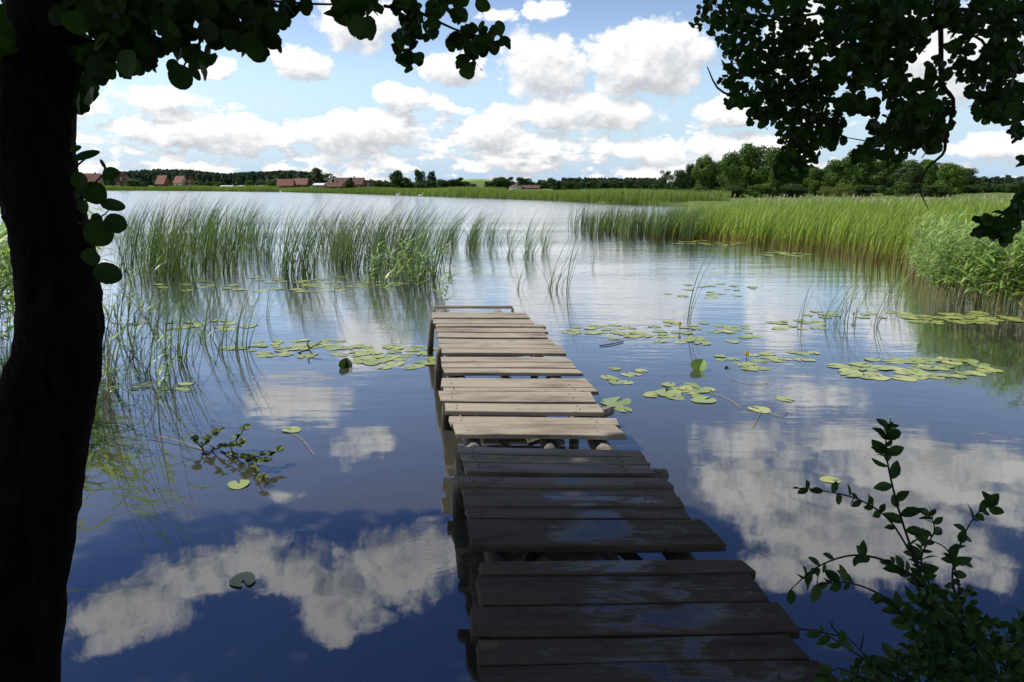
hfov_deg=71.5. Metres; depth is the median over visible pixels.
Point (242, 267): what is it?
bulrush clump
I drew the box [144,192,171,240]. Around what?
bulrush clump
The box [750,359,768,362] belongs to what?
lily pad
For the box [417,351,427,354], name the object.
lily pad
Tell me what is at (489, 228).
bulrush clump
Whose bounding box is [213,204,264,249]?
bulrush clump
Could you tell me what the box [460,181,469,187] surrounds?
deciduous tree
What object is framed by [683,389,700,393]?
lily pad
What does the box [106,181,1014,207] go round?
ground
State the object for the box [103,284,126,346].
common reed
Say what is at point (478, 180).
field
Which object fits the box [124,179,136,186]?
deciduous tree
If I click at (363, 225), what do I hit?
bulrush clump
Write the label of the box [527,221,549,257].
bulrush clump
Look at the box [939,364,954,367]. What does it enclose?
lily pad
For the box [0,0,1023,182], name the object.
sky
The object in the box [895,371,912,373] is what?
lily pad
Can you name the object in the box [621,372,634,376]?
lily pad
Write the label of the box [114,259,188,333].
bulrush clump
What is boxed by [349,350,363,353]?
lily pad
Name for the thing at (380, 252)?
bulrush clump
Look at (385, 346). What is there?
lily pad
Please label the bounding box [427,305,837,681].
wooden pier
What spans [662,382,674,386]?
lily pad
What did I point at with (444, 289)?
common reed
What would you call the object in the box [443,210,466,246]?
bulrush clump
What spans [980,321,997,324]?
lily pad
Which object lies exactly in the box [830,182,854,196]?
bush
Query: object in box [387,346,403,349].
lily pad
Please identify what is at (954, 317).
lily pad
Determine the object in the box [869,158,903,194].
deciduous tree
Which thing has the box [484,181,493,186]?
deciduous tree
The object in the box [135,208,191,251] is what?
bulrush clump
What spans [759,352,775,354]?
lily pad
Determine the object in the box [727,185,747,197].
bush
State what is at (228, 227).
bulrush clump
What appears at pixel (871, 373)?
lily pad
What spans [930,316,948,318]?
lily pad
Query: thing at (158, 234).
bulrush clump
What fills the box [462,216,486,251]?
bulrush clump
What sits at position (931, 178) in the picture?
deciduous tree
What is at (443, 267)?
bulrush clump
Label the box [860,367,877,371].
lily pad
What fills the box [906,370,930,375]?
lily pad
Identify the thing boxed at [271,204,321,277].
bulrush clump
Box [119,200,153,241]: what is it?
bulrush clump
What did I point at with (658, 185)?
deciduous tree
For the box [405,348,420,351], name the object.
lily pad
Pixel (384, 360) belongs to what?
lily pad
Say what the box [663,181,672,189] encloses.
deciduous tree
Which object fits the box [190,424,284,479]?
marsh plant
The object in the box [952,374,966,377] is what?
lily pad
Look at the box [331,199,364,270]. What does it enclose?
bulrush clump
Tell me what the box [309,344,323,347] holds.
lily pad
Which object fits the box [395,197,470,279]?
bulrush clump
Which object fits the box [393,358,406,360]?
lily pad
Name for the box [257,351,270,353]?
lily pad
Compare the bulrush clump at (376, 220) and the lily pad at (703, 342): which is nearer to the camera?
the lily pad at (703, 342)
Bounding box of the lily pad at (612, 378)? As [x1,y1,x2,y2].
[606,377,618,379]
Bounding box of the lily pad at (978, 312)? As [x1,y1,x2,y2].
[970,311,989,313]
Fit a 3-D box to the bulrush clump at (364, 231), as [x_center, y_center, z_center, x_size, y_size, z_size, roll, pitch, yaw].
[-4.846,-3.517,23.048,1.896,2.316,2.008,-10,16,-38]
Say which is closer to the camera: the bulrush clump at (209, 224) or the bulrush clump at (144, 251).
the bulrush clump at (144, 251)
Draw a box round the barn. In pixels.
[334,176,364,187]
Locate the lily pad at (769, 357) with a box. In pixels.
[762,356,777,358]
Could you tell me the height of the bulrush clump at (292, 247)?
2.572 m
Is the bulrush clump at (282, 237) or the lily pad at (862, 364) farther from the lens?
the bulrush clump at (282, 237)
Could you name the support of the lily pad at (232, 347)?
on the water
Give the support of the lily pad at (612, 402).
on the water
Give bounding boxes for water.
[0,190,1023,681]
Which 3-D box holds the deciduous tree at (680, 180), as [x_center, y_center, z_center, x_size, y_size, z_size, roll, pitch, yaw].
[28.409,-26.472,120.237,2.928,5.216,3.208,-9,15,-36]
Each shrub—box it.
[786,419,1023,681]
[993,604,1023,681]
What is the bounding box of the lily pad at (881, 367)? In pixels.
[871,365,892,369]
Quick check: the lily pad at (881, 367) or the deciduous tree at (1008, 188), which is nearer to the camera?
the lily pad at (881, 367)
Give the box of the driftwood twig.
[298,340,321,354]
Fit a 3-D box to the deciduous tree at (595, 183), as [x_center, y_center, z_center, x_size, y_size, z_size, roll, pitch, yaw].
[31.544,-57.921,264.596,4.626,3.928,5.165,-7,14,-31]
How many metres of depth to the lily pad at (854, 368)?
8.78 m
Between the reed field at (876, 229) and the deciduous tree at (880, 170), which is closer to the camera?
the reed field at (876, 229)
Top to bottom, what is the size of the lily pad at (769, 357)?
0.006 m
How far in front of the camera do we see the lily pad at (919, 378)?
8.33 m
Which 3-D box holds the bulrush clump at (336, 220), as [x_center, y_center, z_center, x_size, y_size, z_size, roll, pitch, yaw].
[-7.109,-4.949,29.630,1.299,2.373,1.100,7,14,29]
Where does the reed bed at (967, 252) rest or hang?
in the water
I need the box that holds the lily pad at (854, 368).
[843,366,860,369]
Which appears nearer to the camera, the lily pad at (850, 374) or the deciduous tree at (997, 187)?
the lily pad at (850, 374)
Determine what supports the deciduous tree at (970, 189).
on the ground
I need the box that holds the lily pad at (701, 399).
[691,396,716,402]
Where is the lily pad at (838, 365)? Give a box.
[826,363,849,367]
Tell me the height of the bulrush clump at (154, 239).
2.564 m
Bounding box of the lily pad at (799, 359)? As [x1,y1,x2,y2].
[793,357,807,360]
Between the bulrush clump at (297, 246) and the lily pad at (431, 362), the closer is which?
the lily pad at (431, 362)
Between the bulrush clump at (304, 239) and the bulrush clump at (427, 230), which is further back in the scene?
the bulrush clump at (304, 239)
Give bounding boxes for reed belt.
[103,184,279,191]
[281,186,506,197]
[499,188,731,204]
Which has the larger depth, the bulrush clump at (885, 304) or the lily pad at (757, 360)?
the bulrush clump at (885, 304)
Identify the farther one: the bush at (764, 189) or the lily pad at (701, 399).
the bush at (764, 189)
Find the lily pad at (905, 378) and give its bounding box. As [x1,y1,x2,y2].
[890,375,916,380]
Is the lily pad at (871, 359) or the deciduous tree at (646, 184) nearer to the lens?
the lily pad at (871, 359)
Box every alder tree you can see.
[0,0,510,681]
[689,0,1023,247]
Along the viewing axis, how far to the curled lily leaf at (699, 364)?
8.71 m
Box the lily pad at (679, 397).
[666,395,684,399]
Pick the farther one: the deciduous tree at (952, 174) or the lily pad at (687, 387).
the deciduous tree at (952, 174)
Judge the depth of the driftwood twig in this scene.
9.56 m
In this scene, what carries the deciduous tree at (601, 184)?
on the ground
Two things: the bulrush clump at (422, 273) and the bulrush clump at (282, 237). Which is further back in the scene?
the bulrush clump at (282, 237)
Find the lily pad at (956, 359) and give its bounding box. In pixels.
[949,358,963,361]
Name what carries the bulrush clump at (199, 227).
in the water
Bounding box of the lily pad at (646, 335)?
[639,334,652,336]
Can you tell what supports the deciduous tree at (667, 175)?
on the ground
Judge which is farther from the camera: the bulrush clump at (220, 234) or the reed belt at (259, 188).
the reed belt at (259, 188)
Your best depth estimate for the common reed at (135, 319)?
7.12 m
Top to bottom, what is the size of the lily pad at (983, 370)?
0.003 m
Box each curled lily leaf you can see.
[339,358,351,367]
[690,359,706,370]
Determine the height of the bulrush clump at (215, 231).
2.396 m
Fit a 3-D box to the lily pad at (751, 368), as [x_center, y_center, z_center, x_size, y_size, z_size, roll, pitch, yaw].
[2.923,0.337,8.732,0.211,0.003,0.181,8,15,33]
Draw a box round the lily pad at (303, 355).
[296,354,313,357]
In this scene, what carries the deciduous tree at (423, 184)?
on the ground
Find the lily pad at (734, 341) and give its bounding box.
[725,340,739,342]
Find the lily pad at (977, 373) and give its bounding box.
[963,371,986,375]
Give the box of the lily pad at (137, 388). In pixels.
[130,385,148,389]
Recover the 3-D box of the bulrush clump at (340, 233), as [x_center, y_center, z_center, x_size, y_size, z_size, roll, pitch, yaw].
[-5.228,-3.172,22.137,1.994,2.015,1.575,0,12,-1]
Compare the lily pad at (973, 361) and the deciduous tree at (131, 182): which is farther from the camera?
the deciduous tree at (131, 182)
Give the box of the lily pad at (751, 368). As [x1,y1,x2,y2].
[742,367,758,370]
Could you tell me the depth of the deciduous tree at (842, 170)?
115.90 m
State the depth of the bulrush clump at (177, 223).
23.01 m
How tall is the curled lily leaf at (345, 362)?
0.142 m
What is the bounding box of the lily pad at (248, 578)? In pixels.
[229,572,254,586]
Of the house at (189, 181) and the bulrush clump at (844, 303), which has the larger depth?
the house at (189, 181)
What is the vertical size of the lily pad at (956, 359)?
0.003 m
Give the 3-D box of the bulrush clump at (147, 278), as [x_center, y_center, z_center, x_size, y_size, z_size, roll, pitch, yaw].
[-8.351,-2.322,16.809,2.008,2.840,1.896,9,15,35]
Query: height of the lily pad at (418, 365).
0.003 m
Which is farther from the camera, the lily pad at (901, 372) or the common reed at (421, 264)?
the common reed at (421, 264)
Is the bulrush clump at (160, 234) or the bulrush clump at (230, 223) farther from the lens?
the bulrush clump at (230, 223)
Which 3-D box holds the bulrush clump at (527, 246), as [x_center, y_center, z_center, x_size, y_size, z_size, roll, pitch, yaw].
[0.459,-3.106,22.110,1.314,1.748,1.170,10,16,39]
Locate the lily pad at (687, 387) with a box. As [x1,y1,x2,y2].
[679,386,692,389]
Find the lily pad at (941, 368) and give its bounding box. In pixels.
[934,367,949,369]
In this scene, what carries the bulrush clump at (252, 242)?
in the water
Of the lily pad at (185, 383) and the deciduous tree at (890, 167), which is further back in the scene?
the deciduous tree at (890, 167)
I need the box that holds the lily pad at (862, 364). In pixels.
[849,362,871,366]
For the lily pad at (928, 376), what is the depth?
8.34 m
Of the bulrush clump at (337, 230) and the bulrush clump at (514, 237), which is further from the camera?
the bulrush clump at (337, 230)
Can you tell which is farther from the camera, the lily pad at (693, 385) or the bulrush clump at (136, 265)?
the bulrush clump at (136, 265)
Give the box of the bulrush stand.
[567,203,720,240]
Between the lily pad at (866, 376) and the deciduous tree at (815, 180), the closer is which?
the lily pad at (866, 376)
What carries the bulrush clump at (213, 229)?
in the water
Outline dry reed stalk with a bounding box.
[148,433,211,452]
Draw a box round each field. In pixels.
[463,179,515,184]
[668,196,1023,280]
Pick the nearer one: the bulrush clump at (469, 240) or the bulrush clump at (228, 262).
the bulrush clump at (228, 262)
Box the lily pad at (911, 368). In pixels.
[905,367,925,371]
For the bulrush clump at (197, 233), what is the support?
in the water
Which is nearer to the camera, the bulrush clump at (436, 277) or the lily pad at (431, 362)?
the lily pad at (431, 362)
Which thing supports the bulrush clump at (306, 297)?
in the water
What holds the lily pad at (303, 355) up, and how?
on the water
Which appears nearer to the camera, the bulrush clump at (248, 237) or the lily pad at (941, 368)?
the lily pad at (941, 368)
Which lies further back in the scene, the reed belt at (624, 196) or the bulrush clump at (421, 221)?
the reed belt at (624, 196)
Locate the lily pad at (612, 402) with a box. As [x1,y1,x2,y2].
[599,397,630,406]
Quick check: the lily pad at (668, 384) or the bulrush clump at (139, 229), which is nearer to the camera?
the lily pad at (668, 384)
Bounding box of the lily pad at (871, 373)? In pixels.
[863,372,882,376]
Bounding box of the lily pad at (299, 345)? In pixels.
[295,344,309,346]
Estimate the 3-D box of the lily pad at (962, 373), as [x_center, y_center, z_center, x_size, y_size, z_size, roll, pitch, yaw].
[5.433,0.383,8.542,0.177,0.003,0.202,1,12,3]
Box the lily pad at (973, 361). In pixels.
[959,359,978,362]
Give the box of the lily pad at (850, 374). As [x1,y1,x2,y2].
[840,372,862,376]
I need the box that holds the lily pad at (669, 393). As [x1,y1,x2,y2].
[655,390,675,396]
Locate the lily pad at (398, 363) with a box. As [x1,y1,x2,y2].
[387,361,403,365]
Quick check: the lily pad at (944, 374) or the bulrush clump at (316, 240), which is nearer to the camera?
the lily pad at (944, 374)
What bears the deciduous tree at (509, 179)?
on the ground
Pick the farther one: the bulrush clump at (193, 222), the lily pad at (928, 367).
the bulrush clump at (193, 222)
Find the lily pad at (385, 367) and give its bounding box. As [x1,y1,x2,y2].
[377,366,390,368]
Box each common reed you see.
[95,304,150,424]
[102,256,164,408]
[102,269,179,426]
[102,306,150,395]
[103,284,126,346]
[126,288,186,360]
[126,295,161,359]
[149,294,206,427]
[162,340,187,388]
[189,312,217,381]
[361,240,385,288]
[376,246,420,297]
[392,232,423,290]
[402,239,452,296]
[431,253,462,305]
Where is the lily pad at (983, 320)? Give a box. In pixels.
[973,319,988,321]
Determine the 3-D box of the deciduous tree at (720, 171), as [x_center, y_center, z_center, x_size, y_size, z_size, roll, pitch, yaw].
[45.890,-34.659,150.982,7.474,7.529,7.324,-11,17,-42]
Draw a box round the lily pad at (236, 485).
[227,480,249,488]
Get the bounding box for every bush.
[689,186,711,191]
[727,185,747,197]
[744,183,777,197]
[777,183,809,197]
[816,186,833,196]
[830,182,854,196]
[848,185,879,196]
[893,181,910,196]
[916,185,954,196]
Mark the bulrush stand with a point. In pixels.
(659, 227)
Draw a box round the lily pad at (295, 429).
[282,426,300,431]
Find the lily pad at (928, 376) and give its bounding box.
[927,375,944,378]
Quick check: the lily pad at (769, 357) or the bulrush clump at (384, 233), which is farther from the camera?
the bulrush clump at (384, 233)
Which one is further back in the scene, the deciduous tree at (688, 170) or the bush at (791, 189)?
the deciduous tree at (688, 170)
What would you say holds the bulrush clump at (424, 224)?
in the water
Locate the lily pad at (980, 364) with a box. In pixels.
[968,362,989,366]
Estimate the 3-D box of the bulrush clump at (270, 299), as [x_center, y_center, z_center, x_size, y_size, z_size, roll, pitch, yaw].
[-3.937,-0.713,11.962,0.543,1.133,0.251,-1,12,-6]
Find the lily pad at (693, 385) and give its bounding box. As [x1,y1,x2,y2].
[684,383,698,386]
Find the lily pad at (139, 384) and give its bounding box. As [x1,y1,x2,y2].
[132,382,154,386]
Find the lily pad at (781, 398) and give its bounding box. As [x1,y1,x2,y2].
[776,396,793,400]
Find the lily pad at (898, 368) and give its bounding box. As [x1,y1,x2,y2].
[892,367,909,370]
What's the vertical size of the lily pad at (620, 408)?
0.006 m
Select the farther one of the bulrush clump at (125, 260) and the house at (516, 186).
the house at (516, 186)
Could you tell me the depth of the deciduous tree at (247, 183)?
456.45 m
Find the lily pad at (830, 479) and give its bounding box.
[819,476,840,482]
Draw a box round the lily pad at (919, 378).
[910,375,927,379]
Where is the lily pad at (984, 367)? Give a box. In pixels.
[979,366,993,368]
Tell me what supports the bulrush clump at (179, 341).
in the water
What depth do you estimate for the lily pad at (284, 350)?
9.69 m
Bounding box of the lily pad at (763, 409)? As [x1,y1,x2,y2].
[747,406,770,412]
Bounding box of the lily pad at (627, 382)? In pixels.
[622,380,633,383]
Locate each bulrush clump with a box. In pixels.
[99,193,143,239]
[102,286,168,385]
[103,194,151,271]
[103,246,175,333]
[103,269,155,357]
[105,286,170,358]
[105,289,191,375]
[105,306,206,391]
[106,190,180,271]
[109,189,206,281]
[111,205,175,280]
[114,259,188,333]
[117,256,178,320]
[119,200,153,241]
[121,206,190,267]
[122,294,222,362]
[127,194,163,255]
[129,198,191,261]
[129,209,188,274]
[132,202,223,280]
[133,200,193,256]
[133,265,249,339]
[135,189,219,259]
[135,202,187,279]
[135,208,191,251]
[136,194,177,246]
[138,192,207,256]
[138,202,169,239]
[143,189,218,271]
[144,191,207,262]
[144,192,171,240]
[144,192,194,253]
[147,258,233,359]
[149,183,230,278]
[156,193,238,281]
[157,206,202,267]
[159,291,258,351]
[163,203,198,267]
[167,238,209,300]
[174,195,230,244]
[176,196,244,277]
[178,192,219,246]
[181,204,223,247]
[183,196,260,254]
[185,195,231,252]
[188,200,251,255]
[189,189,232,269]
[191,206,239,251]
[200,199,231,251]
[200,205,261,274]
[202,199,245,247]
[208,198,255,274]
[208,246,234,319]
[211,194,250,237]
[213,201,242,231]
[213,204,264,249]
[214,274,269,349]
[218,196,286,267]
[219,201,252,243]
[224,200,275,261]
[229,196,261,233]
[231,209,263,238]
[239,198,259,244]
[239,201,278,247]
[239,208,272,246]
[244,210,299,269]
[249,205,271,245]
[250,205,297,259]
[257,215,286,265]
[259,207,299,247]
[264,270,282,318]
[270,200,323,276]
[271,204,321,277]
[273,200,321,276]
[273,207,306,260]
[286,207,335,259]
[287,203,346,277]
[293,200,344,271]
[298,193,335,274]
[299,206,320,246]
[300,233,334,263]
[302,278,312,318]
[307,209,360,256]
[312,216,338,241]
[313,210,352,246]
[316,212,370,269]
[317,214,372,257]
[323,196,378,258]
[323,206,369,262]
[326,211,365,247]
[328,199,349,239]
[329,200,366,265]
[330,203,389,262]
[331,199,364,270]
[331,250,346,299]
[338,205,395,253]
[342,200,381,267]
[348,208,419,274]
[348,210,378,240]
[355,202,418,284]
[356,207,404,269]
[361,192,422,269]
[361,210,385,234]
[364,206,403,256]
[369,205,405,251]
[370,209,441,263]
[376,203,441,271]
[379,196,428,256]
[382,200,449,268]
[387,201,414,239]
[387,203,441,270]
[388,210,466,284]
[390,199,444,273]
[390,207,411,238]
[391,199,466,281]
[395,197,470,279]
[397,205,464,279]
[400,208,436,239]
[405,189,468,284]
[410,205,447,243]
[412,210,440,254]
[420,202,472,271]
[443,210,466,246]
[445,204,475,244]
[459,208,494,249]
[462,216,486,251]
[464,207,495,255]
[469,209,492,241]
[482,208,506,246]
[483,212,509,252]
[484,217,498,235]
[497,208,533,256]
[500,217,530,257]
[509,251,536,288]
[518,226,543,262]
[520,209,540,246]
[520,236,587,289]
[521,225,540,256]
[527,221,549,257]
[534,218,563,256]
[537,215,552,238]
[542,243,581,290]
[562,220,591,290]
[683,244,723,319]
[798,278,819,324]
[809,280,854,322]
[813,248,894,323]
[822,265,870,324]
[853,256,890,295]
[860,265,920,326]
[874,252,926,299]
[893,253,941,307]
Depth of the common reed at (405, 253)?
15.15 m
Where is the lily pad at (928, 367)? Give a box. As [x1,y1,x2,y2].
[922,366,938,369]
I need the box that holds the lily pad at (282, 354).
[277,352,292,355]
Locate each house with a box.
[83,172,104,184]
[114,172,129,185]
[155,174,171,186]
[172,175,186,185]
[185,176,194,185]
[276,178,295,188]
[294,177,310,187]
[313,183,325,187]
[325,181,344,188]
[362,179,373,187]
[508,184,523,188]
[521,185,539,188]
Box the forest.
[102,168,1023,185]
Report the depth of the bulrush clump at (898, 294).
13.21 m
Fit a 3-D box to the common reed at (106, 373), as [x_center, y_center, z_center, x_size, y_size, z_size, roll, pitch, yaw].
[-3.614,0.152,6.815,0.739,1.696,0.873,-11,17,-42]
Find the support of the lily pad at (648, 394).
on the water
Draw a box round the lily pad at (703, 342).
[694,341,710,344]
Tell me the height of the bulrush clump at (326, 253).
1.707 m
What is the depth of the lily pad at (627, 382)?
8.12 m
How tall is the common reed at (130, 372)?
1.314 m
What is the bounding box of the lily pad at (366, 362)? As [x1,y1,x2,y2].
[362,360,380,364]
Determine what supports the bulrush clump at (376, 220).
in the water
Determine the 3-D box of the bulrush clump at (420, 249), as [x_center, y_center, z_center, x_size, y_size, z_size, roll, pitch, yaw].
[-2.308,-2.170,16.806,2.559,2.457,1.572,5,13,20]
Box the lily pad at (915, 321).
[906,320,926,322]
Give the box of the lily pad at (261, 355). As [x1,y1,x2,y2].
[255,354,267,356]
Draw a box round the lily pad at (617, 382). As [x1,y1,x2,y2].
[609,380,623,383]
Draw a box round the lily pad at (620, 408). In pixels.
[615,406,631,411]
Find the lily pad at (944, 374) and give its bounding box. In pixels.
[937,373,951,376]
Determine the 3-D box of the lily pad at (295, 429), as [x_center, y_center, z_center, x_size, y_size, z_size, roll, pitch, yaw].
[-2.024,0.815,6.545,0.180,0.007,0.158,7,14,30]
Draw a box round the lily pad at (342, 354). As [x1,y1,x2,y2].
[334,353,348,355]
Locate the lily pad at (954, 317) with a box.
[944,316,963,318]
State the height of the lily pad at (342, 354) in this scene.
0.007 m
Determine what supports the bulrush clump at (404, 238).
in the water
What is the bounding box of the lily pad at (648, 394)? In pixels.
[643,393,656,396]
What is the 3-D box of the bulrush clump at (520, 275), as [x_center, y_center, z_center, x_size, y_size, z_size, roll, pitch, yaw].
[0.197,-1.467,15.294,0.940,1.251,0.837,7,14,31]
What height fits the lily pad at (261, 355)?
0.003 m
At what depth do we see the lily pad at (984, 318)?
12.04 m
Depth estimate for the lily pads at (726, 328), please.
14.69 m
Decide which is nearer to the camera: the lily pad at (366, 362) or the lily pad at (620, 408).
the lily pad at (620, 408)
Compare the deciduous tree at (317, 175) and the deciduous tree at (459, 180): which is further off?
the deciduous tree at (317, 175)
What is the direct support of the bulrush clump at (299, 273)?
in the water
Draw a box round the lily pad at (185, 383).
[178,381,194,385]
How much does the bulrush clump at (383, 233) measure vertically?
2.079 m
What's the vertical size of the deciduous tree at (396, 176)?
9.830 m
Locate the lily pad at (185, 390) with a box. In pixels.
[179,388,193,391]
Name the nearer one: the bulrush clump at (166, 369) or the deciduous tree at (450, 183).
the bulrush clump at (166, 369)
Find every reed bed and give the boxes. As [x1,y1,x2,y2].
[0,202,130,367]
[904,206,1023,319]
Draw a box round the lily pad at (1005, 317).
[1000,316,1020,318]
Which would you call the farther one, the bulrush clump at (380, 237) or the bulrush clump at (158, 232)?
the bulrush clump at (158, 232)
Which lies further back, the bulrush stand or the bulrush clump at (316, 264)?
the bulrush stand
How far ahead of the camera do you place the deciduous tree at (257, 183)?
420.43 m
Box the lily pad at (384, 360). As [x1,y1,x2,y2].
[369,359,387,362]
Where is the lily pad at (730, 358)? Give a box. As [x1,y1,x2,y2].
[726,357,739,359]
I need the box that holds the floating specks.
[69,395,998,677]
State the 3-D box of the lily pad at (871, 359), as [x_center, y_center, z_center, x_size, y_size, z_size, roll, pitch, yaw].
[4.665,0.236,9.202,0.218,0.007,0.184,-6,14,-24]
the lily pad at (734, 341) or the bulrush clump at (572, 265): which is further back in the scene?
the bulrush clump at (572, 265)
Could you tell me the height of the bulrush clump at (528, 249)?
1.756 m
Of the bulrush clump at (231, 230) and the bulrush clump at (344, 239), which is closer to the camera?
the bulrush clump at (344, 239)
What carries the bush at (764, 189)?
on the ground
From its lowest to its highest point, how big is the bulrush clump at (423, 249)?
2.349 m
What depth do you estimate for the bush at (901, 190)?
108.36 m
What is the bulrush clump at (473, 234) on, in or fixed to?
in the water
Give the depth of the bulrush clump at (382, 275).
16.10 m
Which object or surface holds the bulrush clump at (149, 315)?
in the water
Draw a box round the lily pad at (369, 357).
[362,355,378,358]
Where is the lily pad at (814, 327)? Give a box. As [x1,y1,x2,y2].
[810,326,825,328]
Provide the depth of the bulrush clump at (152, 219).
26.07 m
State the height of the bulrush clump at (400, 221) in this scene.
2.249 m
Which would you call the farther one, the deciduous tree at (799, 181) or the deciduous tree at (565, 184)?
the deciduous tree at (565, 184)
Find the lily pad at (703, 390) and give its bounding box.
[692,387,709,392]
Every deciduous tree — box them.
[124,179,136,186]
[139,182,148,186]
[193,182,205,185]
[214,181,223,186]
[244,180,253,185]
[255,181,265,185]
[265,180,276,185]
[310,167,327,186]
[323,173,335,180]
[343,177,354,187]
[371,180,384,187]
[381,181,392,187]
[388,170,402,187]
[400,177,413,188]
[413,169,426,188]
[413,180,436,188]
[427,171,436,181]
[433,179,447,188]
[445,179,458,187]
[453,177,464,187]
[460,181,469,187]
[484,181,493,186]
[492,176,512,188]
[506,177,514,188]
[516,177,531,185]
[535,180,547,188]
[548,179,563,189]
[560,181,571,190]
[567,181,582,189]
[583,181,594,189]
[592,180,599,189]
[596,180,608,188]
[603,180,612,188]
[610,183,620,188]
[618,180,624,188]
[623,179,634,189]
[634,180,643,188]
[642,181,650,188]
[648,181,656,189]
[652,181,663,189]
[658,170,671,189]
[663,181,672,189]
[669,169,688,191]
[684,164,696,189]
[691,153,719,190]
[713,160,724,191]
[716,150,743,190]
[738,142,770,194]
[758,145,786,195]
[787,167,809,193]
[803,167,829,195]
[823,157,856,195]
[846,150,880,186]
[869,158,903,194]
[871,162,888,192]
[892,161,925,195]
[896,159,924,188]
[917,159,941,193]
[932,161,967,194]
[960,185,981,192]
[963,167,978,185]
[977,182,995,192]
[992,183,1009,191]
[999,184,1019,192]
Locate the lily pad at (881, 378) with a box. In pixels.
[871,375,890,379]
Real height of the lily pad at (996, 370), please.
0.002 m
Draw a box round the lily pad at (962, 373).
[954,371,970,374]
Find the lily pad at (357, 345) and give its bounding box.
[349,344,366,347]
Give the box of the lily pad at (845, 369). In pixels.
[839,368,858,372]
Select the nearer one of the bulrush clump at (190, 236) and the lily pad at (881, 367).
the lily pad at (881, 367)
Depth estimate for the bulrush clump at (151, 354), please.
8.40 m
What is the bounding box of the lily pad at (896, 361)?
[882,359,903,363]
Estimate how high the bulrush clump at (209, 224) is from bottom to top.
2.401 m
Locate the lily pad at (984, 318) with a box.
[977,317,994,319]
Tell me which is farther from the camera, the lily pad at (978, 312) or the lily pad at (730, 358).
the lily pad at (978, 312)
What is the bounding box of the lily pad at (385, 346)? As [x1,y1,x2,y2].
[382,344,400,347]
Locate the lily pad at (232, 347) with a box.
[220,346,234,349]
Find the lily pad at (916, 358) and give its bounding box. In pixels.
[910,356,931,360]
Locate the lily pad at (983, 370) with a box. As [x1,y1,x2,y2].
[976,369,994,372]
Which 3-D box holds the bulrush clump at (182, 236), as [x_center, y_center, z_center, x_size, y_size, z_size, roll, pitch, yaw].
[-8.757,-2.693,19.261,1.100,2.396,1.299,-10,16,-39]
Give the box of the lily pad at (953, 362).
[940,360,962,364]
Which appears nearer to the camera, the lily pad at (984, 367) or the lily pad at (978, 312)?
the lily pad at (984, 367)
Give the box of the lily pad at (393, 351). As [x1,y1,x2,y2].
[387,350,401,352]
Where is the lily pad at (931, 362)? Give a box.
[915,360,935,363]
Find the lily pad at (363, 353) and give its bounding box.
[355,352,370,354]
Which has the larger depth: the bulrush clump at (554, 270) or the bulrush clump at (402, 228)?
the bulrush clump at (402, 228)
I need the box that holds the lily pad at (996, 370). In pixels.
[988,369,1002,371]
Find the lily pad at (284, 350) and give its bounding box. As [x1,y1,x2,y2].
[274,348,288,351]
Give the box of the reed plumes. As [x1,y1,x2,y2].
[706,193,1012,205]
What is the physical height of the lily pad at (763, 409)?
0.003 m
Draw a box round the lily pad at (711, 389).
[703,387,715,390]
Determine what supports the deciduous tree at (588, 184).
on the ground
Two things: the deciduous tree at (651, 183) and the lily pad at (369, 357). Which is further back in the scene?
the deciduous tree at (651, 183)
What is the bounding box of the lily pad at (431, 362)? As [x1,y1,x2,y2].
[421,360,434,364]
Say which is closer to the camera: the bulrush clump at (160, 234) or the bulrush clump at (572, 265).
the bulrush clump at (572, 265)
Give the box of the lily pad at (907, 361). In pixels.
[900,359,919,363]
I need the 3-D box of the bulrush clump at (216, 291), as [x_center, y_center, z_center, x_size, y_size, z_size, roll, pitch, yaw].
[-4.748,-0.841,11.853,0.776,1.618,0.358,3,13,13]
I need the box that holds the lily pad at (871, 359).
[864,358,880,360]
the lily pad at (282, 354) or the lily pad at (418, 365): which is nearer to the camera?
the lily pad at (418, 365)
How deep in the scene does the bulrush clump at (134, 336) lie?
9.21 m
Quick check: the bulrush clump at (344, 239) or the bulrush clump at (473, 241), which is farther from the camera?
the bulrush clump at (473, 241)
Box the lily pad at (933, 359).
[922,358,941,360]
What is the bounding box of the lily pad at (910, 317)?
[901,316,918,318]
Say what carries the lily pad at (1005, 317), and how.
on the water
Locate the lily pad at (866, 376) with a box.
[859,375,876,378]
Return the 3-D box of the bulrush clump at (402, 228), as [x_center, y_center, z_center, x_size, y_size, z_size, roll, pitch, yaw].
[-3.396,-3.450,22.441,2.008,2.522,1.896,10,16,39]
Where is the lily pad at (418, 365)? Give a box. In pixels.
[407,364,424,367]
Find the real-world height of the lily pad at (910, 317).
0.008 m
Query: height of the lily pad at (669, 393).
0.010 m
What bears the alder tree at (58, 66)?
on the ground
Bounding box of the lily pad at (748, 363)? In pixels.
[742,362,756,365]
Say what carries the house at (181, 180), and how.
on the ground
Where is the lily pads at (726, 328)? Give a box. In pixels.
[151,240,1021,342]
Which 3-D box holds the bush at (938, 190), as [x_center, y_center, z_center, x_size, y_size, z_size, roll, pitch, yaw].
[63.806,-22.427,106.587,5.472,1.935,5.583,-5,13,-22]
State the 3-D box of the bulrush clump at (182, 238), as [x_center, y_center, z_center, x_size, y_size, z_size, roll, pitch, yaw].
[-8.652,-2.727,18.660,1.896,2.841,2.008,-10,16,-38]
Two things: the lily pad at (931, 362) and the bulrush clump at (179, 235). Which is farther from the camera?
the bulrush clump at (179, 235)
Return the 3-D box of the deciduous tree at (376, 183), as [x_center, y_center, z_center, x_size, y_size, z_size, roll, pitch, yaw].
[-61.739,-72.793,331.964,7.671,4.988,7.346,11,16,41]
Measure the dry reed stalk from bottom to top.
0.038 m
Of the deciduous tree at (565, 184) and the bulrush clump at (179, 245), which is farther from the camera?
the deciduous tree at (565, 184)

